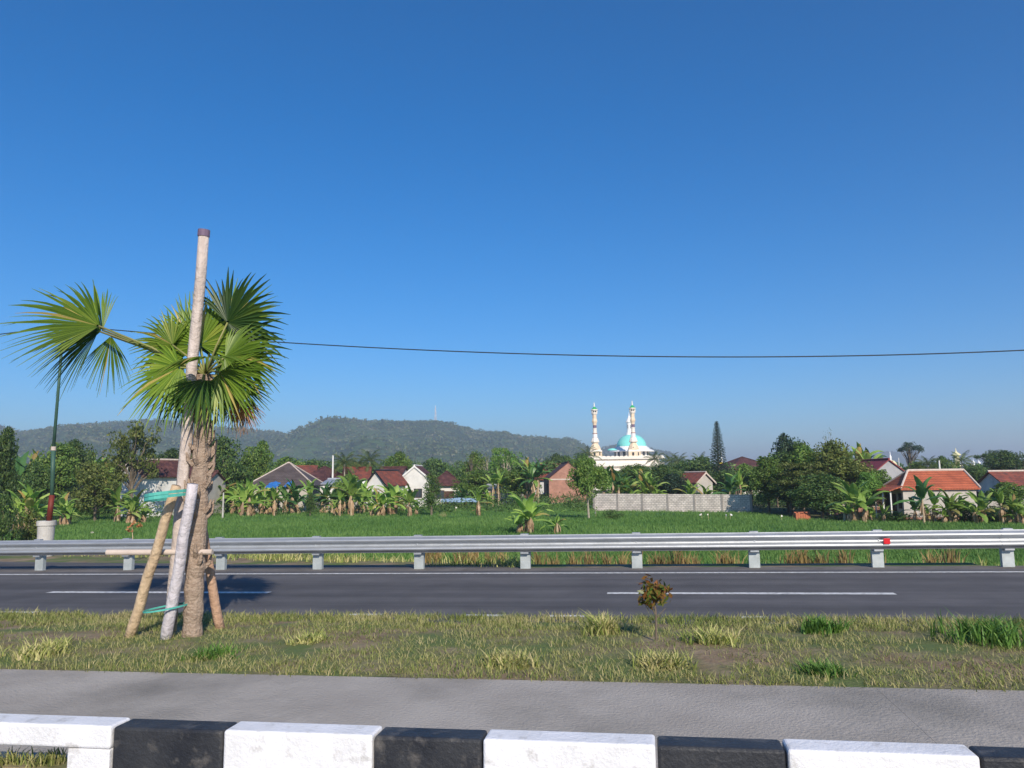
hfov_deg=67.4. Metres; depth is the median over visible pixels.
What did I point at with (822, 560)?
dry tuft
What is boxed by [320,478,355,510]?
shed
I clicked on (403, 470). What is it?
back house
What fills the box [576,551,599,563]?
dry tuft
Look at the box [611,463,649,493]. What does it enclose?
broadleaf tree
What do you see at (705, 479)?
orange gable hut
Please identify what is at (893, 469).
gabled house
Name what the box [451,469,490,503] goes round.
broadleaf tree
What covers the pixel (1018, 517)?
banana plant
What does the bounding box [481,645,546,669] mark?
weed
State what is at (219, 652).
weed
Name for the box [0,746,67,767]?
weed
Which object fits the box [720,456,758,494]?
maroon ridge house
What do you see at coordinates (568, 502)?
undergrowth
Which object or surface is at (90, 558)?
verge
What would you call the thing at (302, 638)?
weed
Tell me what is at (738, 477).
banana plant
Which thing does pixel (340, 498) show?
banana plant
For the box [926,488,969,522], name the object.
banana plant
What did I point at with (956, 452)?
minaret tower
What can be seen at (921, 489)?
banana plant
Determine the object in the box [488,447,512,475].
broadleaf tree
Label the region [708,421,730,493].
norfolk pine
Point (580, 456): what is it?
broadleaf tree
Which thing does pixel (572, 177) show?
sky
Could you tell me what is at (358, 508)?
banana plant
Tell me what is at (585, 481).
broadleaf tree
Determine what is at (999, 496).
banana plant
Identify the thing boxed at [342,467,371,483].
red house
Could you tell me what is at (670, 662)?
weed
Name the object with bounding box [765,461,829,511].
broadleaf tree
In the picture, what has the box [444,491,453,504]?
door
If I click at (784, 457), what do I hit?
broadleaf tree
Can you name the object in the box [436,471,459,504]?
maroon roof house
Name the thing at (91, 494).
broadleaf tree
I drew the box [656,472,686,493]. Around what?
broadleaf tree
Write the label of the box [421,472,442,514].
column tree
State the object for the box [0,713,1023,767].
median barrier
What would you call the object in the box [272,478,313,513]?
banana plant
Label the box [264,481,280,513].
tarpaulin
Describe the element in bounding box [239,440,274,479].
broadleaf tree
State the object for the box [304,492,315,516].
column tree
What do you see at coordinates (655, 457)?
coconut palm
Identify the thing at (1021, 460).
broadleaf tree
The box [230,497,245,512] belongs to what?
banana plant
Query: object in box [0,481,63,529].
banana plant
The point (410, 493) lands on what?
banana plant
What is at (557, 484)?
brick house
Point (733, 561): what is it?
dry tuft
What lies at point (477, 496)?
banana plant
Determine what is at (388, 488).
banana plant
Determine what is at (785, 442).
broadleaf tree
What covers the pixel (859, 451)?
banana plant
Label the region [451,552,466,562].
dry tuft
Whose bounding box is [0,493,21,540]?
bush
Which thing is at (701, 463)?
broadleaf tree
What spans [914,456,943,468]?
coconut palm
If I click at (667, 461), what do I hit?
coconut palm
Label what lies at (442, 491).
window
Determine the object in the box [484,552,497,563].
dry tuft
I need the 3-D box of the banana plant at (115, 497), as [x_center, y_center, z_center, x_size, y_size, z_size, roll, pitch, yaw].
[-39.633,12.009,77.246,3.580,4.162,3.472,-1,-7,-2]
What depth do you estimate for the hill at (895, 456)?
3905.79 m
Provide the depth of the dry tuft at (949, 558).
14.65 m
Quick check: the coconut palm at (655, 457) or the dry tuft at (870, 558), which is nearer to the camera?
the dry tuft at (870, 558)
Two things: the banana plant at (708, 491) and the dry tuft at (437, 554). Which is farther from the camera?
the banana plant at (708, 491)
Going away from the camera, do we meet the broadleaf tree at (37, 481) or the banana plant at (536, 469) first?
the broadleaf tree at (37, 481)
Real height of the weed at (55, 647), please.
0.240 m
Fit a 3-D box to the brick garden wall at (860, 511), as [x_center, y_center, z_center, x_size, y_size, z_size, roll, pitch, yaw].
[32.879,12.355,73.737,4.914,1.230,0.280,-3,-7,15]
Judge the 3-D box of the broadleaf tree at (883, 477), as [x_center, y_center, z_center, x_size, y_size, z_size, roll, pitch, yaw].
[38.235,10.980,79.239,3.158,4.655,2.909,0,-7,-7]
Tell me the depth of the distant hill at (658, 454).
2351.60 m
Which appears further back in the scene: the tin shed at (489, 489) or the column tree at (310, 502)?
the tin shed at (489, 489)
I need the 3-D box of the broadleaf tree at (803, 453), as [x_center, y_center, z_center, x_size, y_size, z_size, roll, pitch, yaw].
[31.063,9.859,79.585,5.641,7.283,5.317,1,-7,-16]
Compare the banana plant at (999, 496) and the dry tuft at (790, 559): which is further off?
the banana plant at (999, 496)
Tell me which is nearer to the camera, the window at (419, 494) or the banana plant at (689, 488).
the banana plant at (689, 488)
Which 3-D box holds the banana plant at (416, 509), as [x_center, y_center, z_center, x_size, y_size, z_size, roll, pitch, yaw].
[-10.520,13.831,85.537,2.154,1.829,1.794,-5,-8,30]
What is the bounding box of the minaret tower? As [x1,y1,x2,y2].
[951,448,962,465]
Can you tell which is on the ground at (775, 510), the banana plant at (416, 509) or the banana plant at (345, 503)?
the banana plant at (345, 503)
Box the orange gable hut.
[681,471,716,493]
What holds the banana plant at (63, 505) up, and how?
on the ground at (775, 510)
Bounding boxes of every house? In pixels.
[117,458,191,517]
[245,462,322,512]
[296,465,317,472]
[309,466,343,507]
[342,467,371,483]
[367,469,408,509]
[380,466,407,474]
[402,464,435,506]
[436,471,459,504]
[532,463,560,493]
[544,461,586,502]
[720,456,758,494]
[856,458,904,478]
[873,468,981,519]
[977,470,1023,492]
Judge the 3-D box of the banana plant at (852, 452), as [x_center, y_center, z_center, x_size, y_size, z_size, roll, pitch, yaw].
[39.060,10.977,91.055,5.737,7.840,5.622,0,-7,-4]
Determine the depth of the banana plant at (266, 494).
92.65 m
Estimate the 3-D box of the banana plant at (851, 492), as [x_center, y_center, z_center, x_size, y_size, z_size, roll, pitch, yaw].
[27.826,9.395,61.114,4.375,3.650,4.723,-1,-7,3]
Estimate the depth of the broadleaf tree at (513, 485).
113.31 m
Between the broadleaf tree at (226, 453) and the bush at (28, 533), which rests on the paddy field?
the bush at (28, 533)
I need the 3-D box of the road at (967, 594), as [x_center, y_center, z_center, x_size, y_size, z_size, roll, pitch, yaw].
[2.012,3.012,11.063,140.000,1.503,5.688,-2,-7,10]
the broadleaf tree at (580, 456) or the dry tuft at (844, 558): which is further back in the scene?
the broadleaf tree at (580, 456)
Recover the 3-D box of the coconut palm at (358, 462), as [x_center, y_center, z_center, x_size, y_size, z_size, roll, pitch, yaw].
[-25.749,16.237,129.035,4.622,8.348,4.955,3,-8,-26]
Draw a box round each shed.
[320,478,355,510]
[487,484,512,504]
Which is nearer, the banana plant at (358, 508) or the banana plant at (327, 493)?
the banana plant at (358, 508)
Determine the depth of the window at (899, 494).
66.05 m
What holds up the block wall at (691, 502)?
on the ground at (775, 510)
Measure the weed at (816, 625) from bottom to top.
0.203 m
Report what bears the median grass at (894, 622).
on the median
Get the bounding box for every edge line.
[0,571,1023,574]
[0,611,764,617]
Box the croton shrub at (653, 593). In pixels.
[638,574,672,640]
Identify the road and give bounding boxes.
[0,562,519,569]
[0,569,1023,625]
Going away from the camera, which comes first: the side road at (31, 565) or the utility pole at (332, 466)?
the side road at (31, 565)
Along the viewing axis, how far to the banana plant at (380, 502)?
83.05 m
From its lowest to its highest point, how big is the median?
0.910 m
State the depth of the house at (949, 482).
66.05 m
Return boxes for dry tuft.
[425,553,433,562]
[429,552,447,562]
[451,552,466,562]
[462,532,480,562]
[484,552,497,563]
[496,552,510,562]
[531,552,549,563]
[545,552,564,567]
[564,551,584,563]
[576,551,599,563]
[595,551,613,563]
[614,551,630,563]
[645,551,666,563]
[649,552,669,563]
[666,551,688,563]
[678,551,698,563]
[687,554,703,563]
[709,550,730,563]
[723,551,747,563]
[780,550,800,562]
[792,550,812,562]
[806,554,820,562]
[807,550,829,562]
[833,549,855,562]
[867,552,886,562]
[919,550,946,562]
[934,549,968,562]
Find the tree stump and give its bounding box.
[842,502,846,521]
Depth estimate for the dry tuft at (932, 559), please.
14.63 m
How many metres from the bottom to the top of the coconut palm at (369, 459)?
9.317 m
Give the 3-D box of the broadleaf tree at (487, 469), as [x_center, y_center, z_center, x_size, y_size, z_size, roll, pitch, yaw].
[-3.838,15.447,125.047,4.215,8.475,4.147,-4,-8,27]
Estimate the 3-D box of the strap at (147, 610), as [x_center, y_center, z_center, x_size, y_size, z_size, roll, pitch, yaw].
[-3.506,2.268,7.789,0.432,0.076,0.440,-1,-7,0]
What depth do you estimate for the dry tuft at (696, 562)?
15.45 m
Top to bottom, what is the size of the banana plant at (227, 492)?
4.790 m
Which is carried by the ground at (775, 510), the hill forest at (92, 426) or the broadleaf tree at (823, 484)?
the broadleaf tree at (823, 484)
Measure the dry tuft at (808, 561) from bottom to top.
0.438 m
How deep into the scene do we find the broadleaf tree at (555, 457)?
169.29 m
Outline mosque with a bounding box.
[589,402,664,489]
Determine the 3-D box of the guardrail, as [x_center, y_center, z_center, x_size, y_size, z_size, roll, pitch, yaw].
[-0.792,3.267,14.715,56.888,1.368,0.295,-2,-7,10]
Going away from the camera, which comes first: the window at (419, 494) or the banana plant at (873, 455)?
the banana plant at (873, 455)
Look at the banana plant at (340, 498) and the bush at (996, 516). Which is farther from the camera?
the banana plant at (340, 498)
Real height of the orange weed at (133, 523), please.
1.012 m
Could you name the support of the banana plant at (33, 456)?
on the ground at (775, 510)
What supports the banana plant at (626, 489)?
on the ground at (775, 510)
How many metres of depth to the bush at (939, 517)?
59.94 m
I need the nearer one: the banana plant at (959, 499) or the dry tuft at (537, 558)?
the dry tuft at (537, 558)
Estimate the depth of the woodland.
155.36 m
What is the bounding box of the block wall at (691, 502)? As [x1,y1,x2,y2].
[593,493,752,512]
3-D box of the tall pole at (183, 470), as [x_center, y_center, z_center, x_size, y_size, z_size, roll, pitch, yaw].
[-3.398,0.454,8.035,0.535,4.188,0.126,-7,-10,43]
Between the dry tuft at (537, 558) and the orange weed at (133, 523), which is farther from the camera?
the orange weed at (133, 523)
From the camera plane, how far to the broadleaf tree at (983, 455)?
129.15 m
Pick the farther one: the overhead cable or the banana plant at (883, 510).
the banana plant at (883, 510)
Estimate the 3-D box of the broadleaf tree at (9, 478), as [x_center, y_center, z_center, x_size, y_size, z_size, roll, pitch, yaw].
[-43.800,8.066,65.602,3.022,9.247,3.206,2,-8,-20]
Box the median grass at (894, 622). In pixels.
[0,607,1023,692]
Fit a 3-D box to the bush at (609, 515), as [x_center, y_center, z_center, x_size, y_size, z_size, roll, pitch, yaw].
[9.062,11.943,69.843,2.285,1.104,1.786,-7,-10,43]
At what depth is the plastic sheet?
103.75 m
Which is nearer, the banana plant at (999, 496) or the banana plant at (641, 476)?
the banana plant at (999, 496)
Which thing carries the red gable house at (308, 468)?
on the ground at (775, 510)
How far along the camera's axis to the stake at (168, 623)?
7.65 m
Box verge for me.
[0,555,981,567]
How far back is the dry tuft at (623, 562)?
15.63 m
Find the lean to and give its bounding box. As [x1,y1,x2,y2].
[208,470,228,513]
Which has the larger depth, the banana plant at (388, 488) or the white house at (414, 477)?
the white house at (414, 477)
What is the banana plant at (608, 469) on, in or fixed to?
on the ground at (775, 510)
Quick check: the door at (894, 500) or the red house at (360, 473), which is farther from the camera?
the red house at (360, 473)
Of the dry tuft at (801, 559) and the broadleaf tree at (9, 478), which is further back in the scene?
the broadleaf tree at (9, 478)
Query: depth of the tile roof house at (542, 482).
137.14 m
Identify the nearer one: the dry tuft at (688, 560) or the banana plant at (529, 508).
the dry tuft at (688, 560)
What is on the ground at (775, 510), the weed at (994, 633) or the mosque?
the mosque
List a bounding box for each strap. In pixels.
[143,602,186,612]
[144,489,185,501]
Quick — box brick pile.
[793,512,809,519]
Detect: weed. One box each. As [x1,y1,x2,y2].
[0,633,79,662]
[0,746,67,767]
[125,520,141,538]
[174,639,248,661]
[281,627,332,645]
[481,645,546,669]
[576,607,630,636]
[628,644,697,671]
[677,623,745,647]
[791,654,858,678]
[796,612,857,636]
[917,609,1023,649]
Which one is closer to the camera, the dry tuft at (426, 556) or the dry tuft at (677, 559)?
the dry tuft at (677, 559)
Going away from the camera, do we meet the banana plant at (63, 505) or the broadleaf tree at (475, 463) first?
the banana plant at (63, 505)
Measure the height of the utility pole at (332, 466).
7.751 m
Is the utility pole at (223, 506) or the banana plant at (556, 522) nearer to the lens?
the banana plant at (556, 522)
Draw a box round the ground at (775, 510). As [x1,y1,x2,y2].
[0,490,1023,689]
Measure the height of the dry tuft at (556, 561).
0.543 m
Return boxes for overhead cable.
[0,328,1023,357]
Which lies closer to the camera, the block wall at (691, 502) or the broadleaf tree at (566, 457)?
the block wall at (691, 502)
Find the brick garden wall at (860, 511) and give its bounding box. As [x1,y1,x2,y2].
[827,506,880,514]
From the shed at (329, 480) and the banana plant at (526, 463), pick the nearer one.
the shed at (329, 480)
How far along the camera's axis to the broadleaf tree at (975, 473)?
108.07 m
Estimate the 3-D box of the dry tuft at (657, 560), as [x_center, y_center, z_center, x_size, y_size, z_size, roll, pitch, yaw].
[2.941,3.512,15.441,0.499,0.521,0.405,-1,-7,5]
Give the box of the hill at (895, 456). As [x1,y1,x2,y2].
[871,451,935,466]
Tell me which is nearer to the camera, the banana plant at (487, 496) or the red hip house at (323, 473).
the banana plant at (487, 496)
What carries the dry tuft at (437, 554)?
on the ground at (775, 510)
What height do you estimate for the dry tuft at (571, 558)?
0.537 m
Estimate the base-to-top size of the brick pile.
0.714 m
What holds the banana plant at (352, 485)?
on the ground at (775, 510)
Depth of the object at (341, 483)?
96.48 m
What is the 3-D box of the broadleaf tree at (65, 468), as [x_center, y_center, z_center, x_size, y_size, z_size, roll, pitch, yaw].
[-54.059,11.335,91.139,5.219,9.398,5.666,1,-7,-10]
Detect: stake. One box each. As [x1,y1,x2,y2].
[124,484,180,637]
[160,483,197,639]
[205,529,224,628]
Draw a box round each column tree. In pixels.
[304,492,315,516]
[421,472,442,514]
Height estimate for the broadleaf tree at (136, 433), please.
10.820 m
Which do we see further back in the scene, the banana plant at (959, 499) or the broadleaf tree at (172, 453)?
the broadleaf tree at (172, 453)
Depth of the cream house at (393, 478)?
103.88 m
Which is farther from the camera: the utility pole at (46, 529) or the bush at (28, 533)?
the bush at (28, 533)
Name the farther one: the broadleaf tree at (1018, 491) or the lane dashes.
the broadleaf tree at (1018, 491)
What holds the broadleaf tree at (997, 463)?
on the ground at (775, 510)
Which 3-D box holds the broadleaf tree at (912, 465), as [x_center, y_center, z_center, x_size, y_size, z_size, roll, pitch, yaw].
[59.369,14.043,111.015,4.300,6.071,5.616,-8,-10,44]
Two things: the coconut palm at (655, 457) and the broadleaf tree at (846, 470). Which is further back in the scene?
the coconut palm at (655, 457)
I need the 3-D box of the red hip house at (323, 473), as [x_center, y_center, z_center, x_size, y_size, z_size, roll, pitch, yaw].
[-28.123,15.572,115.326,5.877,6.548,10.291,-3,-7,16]
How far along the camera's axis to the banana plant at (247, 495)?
87.07 m
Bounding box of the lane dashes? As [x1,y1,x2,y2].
[47,591,894,593]
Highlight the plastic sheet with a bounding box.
[441,498,475,501]
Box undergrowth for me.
[0,488,1007,521]
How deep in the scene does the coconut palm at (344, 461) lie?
116.97 m
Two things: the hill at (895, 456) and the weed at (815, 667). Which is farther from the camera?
the hill at (895, 456)
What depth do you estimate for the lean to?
93.83 m
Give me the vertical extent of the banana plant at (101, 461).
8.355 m
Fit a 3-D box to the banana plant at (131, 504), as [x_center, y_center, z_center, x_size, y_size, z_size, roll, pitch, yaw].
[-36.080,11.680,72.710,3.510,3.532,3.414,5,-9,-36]
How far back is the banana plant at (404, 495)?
95.63 m
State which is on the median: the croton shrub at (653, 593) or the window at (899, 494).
the croton shrub at (653, 593)
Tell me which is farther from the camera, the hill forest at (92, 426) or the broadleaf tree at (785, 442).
the hill forest at (92, 426)
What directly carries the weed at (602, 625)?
on the median
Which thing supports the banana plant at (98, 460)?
on the ground at (775, 510)
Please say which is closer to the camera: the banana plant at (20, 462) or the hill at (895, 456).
the banana plant at (20, 462)
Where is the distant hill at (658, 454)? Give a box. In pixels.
[603,446,670,461]
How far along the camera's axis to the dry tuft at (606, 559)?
15.53 m
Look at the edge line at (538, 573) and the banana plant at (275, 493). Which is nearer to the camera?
the edge line at (538, 573)
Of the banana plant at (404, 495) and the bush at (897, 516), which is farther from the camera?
the banana plant at (404, 495)
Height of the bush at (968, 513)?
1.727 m
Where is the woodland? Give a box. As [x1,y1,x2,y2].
[24,457,1021,491]
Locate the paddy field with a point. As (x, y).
(445, 533)
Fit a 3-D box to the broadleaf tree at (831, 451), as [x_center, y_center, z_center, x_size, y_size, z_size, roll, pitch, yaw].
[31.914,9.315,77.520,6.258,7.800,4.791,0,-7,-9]
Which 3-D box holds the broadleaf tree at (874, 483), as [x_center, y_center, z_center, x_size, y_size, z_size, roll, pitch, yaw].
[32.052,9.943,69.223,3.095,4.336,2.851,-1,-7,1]
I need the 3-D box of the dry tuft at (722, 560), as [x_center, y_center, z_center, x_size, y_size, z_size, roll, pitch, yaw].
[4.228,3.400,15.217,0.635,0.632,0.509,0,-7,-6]
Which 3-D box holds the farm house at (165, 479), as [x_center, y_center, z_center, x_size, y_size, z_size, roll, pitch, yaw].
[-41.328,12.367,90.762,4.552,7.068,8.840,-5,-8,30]
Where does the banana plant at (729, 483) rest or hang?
on the ground at (775, 510)
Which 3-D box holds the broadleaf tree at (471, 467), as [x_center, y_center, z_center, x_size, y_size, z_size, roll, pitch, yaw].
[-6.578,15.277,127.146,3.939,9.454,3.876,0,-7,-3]
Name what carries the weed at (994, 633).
on the median
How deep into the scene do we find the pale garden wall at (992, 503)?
83.02 m
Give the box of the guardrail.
[0,528,1023,569]
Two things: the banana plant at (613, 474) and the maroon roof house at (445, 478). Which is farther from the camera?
the maroon roof house at (445, 478)
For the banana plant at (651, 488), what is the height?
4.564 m
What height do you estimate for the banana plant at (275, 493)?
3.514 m
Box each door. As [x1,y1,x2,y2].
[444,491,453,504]
[892,494,896,512]
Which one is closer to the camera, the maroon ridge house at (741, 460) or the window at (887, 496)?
the window at (887, 496)
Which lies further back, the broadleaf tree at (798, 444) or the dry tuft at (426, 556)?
the broadleaf tree at (798, 444)
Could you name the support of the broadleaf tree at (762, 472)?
on the ground at (775, 510)
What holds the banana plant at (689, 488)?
on the ground at (775, 510)
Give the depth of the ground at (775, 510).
80.64 m
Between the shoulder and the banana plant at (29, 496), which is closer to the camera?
the shoulder
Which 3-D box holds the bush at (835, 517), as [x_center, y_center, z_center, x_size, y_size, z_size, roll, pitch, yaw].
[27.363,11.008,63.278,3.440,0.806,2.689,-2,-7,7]
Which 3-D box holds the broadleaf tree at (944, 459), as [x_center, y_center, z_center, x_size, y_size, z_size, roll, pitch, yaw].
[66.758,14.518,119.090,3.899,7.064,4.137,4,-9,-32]
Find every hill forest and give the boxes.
[0,415,607,466]
[601,444,689,464]
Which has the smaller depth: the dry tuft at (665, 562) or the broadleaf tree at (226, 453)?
the dry tuft at (665, 562)
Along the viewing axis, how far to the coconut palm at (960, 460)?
110.99 m
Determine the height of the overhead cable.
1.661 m
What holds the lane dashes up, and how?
on the road at (967, 594)
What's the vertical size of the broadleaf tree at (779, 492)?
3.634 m
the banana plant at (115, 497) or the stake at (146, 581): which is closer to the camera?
the stake at (146, 581)
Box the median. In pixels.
[0,618,1023,690]
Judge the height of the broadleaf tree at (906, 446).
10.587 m
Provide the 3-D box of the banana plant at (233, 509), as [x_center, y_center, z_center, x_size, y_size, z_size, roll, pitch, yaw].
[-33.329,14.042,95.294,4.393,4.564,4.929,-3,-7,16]
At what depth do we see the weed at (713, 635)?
6.93 m
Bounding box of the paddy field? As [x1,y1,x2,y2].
[6,503,1023,564]
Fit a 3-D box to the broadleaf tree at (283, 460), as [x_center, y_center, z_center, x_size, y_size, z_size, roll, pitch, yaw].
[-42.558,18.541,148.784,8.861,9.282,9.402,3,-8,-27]
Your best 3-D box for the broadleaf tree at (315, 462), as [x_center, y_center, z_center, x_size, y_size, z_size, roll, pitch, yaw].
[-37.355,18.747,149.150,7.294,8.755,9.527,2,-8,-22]
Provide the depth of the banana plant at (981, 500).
57.20 m
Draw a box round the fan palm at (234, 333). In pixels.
[0,267,291,637]
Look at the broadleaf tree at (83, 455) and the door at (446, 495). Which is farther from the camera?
the door at (446, 495)
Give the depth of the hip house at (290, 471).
98.61 m
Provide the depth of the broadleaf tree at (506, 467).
121.20 m
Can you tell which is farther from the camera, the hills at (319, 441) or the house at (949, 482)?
the hills at (319, 441)
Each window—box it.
[414,489,421,497]
[436,490,443,498]
[885,493,889,507]
[898,493,902,508]
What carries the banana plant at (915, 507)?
on the ground at (775, 510)
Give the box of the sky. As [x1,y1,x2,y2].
[0,0,1023,466]
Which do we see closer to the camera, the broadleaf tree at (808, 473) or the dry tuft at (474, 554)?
the dry tuft at (474, 554)
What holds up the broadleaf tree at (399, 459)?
on the ground at (775, 510)
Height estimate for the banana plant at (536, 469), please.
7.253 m
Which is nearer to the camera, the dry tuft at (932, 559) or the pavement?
the pavement
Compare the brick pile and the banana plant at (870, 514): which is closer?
the banana plant at (870, 514)
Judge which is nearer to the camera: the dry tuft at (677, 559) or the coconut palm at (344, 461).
the dry tuft at (677, 559)
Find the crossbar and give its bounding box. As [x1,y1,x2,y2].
[105,549,213,554]
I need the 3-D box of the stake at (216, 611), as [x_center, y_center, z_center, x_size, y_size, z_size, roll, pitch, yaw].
[-3.251,1.998,8.262,0.111,1.415,0.480,-4,-8,24]
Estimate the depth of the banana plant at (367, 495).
93.03 m
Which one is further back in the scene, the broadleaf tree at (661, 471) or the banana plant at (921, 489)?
the broadleaf tree at (661, 471)
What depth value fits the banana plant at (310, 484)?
93.91 m
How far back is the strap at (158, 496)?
7.54 m
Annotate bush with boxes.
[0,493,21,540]
[10,506,42,539]
[601,510,623,519]
[821,513,860,519]
[872,511,918,522]
[917,510,966,521]
[957,503,980,522]
[972,506,1006,522]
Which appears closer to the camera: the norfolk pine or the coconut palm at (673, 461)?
the norfolk pine
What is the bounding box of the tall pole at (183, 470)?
[166,228,209,631]
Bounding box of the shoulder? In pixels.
[0,566,1023,571]
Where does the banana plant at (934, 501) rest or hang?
on the ground at (775, 510)
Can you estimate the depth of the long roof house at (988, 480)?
87.37 m
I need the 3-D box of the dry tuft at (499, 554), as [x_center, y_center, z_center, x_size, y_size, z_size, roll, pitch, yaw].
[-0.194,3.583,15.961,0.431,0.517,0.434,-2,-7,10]
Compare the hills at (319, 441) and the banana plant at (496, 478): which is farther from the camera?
the hills at (319, 441)
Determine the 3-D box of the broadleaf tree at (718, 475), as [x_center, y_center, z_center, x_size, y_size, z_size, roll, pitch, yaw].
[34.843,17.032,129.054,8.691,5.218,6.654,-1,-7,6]
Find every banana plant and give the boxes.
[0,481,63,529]
[5,451,28,516]
[18,449,39,464]
[45,492,83,525]
[80,452,105,488]
[100,456,119,482]
[100,483,140,521]
[110,489,152,522]
[216,479,255,512]
[219,477,236,499]
[225,477,270,515]
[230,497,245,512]
[239,481,283,513]
[263,487,282,515]
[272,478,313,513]
[298,479,329,506]
[306,481,345,512]
[327,487,347,515]
[329,485,348,511]
[331,470,371,515]
[347,480,378,511]
[353,490,369,512]
[368,483,410,514]
[368,488,396,515]
[375,484,399,503]
[393,484,425,515]
[399,488,412,510]
[405,503,426,513]
[454,485,474,506]
[470,489,492,515]
[479,468,506,504]
[481,489,495,503]
[503,492,553,533]
[511,456,551,498]
[519,458,554,500]
[539,510,569,533]
[593,464,616,493]
[603,466,633,493]
[605,473,640,493]
[628,466,661,493]
[636,475,670,493]
[673,479,699,493]
[693,483,715,493]
[712,473,746,494]
[720,468,749,494]
[825,479,888,521]
[840,445,859,461]
[850,441,882,459]
[853,447,892,461]
[860,509,881,521]
[873,502,893,521]
[893,474,946,523]
[899,494,927,520]
[918,489,942,522]
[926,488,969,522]
[953,490,1005,522]
[953,495,972,522]
[990,486,1023,524]
[1000,494,1023,524]
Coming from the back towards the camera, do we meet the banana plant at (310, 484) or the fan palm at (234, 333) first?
the banana plant at (310, 484)
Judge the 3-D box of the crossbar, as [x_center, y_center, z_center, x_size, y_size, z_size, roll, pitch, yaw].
[-3.634,1.734,7.917,1.124,0.060,0.057,-1,-7,4]
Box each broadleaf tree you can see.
[0,425,20,504]
[13,459,50,508]
[33,441,80,516]
[55,438,97,497]
[69,460,125,520]
[101,421,161,497]
[155,448,178,458]
[209,433,254,504]
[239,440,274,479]
[269,456,310,470]
[304,458,335,469]
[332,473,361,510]
[384,450,411,468]
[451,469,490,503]
[460,449,481,502]
[461,450,488,484]
[475,456,490,484]
[484,447,523,482]
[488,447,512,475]
[495,467,542,500]
[544,453,566,462]
[561,455,574,463]
[565,456,611,517]
[573,453,595,489]
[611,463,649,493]
[633,464,685,487]
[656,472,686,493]
[672,456,716,475]
[708,470,735,493]
[732,463,755,496]
[746,454,787,513]
[761,479,812,514]
[765,449,800,511]
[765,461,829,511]
[771,432,799,509]
[785,473,865,517]
[786,445,830,512]
[790,441,809,469]
[806,438,860,478]
[823,456,878,508]
[855,471,887,513]
[874,469,891,484]
[896,441,923,467]
[905,460,926,470]
[929,455,953,468]
[965,466,988,481]
[973,449,1023,466]
[983,450,1021,469]
[984,481,1023,511]
[1004,451,1023,469]
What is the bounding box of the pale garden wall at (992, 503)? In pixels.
[985,499,1023,508]
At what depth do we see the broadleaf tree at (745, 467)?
109.10 m
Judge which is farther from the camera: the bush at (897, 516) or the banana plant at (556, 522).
the bush at (897, 516)
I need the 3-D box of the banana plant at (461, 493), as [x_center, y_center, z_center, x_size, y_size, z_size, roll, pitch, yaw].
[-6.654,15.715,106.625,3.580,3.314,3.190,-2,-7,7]
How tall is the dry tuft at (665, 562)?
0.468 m
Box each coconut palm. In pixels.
[328,451,360,475]
[345,456,372,466]
[355,449,384,471]
[575,446,601,464]
[643,451,665,466]
[660,452,678,466]
[666,452,688,467]
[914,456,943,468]
[945,450,973,468]
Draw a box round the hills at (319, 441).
[0,418,588,481]
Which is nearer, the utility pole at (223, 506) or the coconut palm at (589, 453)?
the utility pole at (223, 506)
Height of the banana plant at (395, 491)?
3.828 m
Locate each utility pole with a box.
[36,351,62,556]
[222,492,223,517]
[332,455,333,477]
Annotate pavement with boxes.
[0,669,1023,767]
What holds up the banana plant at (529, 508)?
on the paddy field

